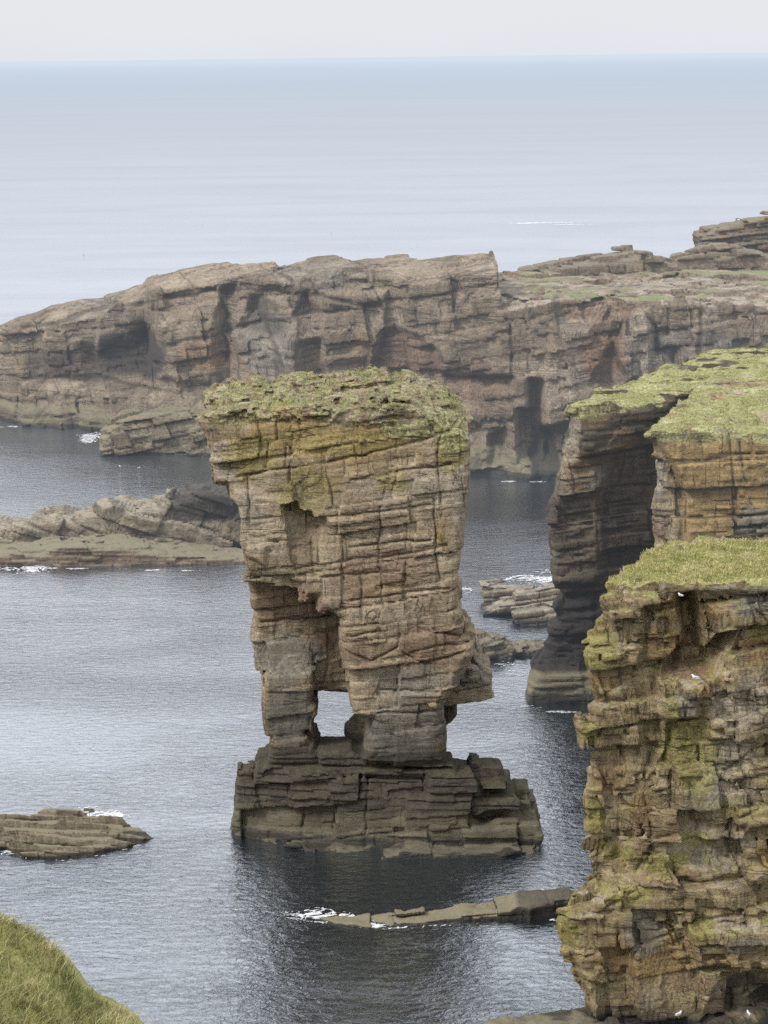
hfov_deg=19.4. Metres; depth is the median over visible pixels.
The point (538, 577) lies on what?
sea foam
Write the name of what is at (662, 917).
cliff
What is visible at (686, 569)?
clifftop tussock grass
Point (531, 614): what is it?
fallen slab
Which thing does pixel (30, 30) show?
sky
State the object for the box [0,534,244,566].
tidal shelf
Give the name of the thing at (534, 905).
long bar
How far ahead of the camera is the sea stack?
171.59 m
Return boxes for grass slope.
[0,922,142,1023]
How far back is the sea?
303.98 m
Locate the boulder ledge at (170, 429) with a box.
[99,403,210,456]
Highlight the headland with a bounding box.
[0,251,767,480]
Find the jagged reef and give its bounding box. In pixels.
[0,477,240,547]
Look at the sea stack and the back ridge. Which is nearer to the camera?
the sea stack
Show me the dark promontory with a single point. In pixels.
(599, 521)
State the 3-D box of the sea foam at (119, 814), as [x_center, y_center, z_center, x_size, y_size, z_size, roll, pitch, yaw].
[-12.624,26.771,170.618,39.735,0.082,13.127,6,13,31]
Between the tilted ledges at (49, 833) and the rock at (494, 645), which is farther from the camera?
the rock at (494, 645)
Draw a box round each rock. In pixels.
[475,628,514,658]
[512,639,543,655]
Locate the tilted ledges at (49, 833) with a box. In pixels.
[0,808,153,858]
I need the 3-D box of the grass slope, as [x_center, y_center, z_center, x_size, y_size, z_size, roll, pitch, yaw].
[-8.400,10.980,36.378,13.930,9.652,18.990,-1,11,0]
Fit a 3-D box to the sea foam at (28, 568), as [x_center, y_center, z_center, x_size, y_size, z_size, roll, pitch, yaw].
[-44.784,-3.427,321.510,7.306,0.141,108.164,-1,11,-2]
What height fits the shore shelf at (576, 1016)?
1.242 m
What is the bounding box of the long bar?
[319,887,573,927]
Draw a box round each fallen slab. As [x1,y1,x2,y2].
[479,579,534,605]
[482,583,560,615]
[510,601,555,625]
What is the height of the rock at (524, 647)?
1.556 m
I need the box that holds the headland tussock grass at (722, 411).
[568,347,767,436]
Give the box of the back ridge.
[498,242,767,276]
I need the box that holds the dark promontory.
[525,348,767,703]
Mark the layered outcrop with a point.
(750, 233)
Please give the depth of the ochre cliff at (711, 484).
191.36 m
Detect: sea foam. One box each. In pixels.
[0,432,100,573]
[1,806,406,928]
[8,426,575,925]
[463,569,551,676]
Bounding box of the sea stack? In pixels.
[197,364,543,859]
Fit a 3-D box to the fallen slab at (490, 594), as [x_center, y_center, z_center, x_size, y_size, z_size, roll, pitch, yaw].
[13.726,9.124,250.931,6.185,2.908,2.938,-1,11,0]
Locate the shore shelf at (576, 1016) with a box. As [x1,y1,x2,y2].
[483,1006,620,1023]
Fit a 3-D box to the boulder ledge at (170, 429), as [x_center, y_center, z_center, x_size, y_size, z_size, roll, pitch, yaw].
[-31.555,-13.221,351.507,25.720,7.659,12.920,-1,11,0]
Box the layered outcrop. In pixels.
[692,211,767,253]
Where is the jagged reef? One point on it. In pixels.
(198, 512)
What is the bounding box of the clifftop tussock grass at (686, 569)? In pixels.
[601,536,767,595]
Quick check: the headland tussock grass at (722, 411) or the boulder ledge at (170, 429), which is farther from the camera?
the boulder ledge at (170, 429)
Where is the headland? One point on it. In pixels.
(519, 361)
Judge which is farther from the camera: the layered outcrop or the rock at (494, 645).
the layered outcrop
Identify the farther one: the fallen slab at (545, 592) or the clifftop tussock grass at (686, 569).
the fallen slab at (545, 592)
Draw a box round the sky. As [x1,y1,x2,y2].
[0,0,767,61]
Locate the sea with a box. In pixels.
[0,52,767,1023]
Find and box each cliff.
[554,536,767,1023]
[644,368,767,549]

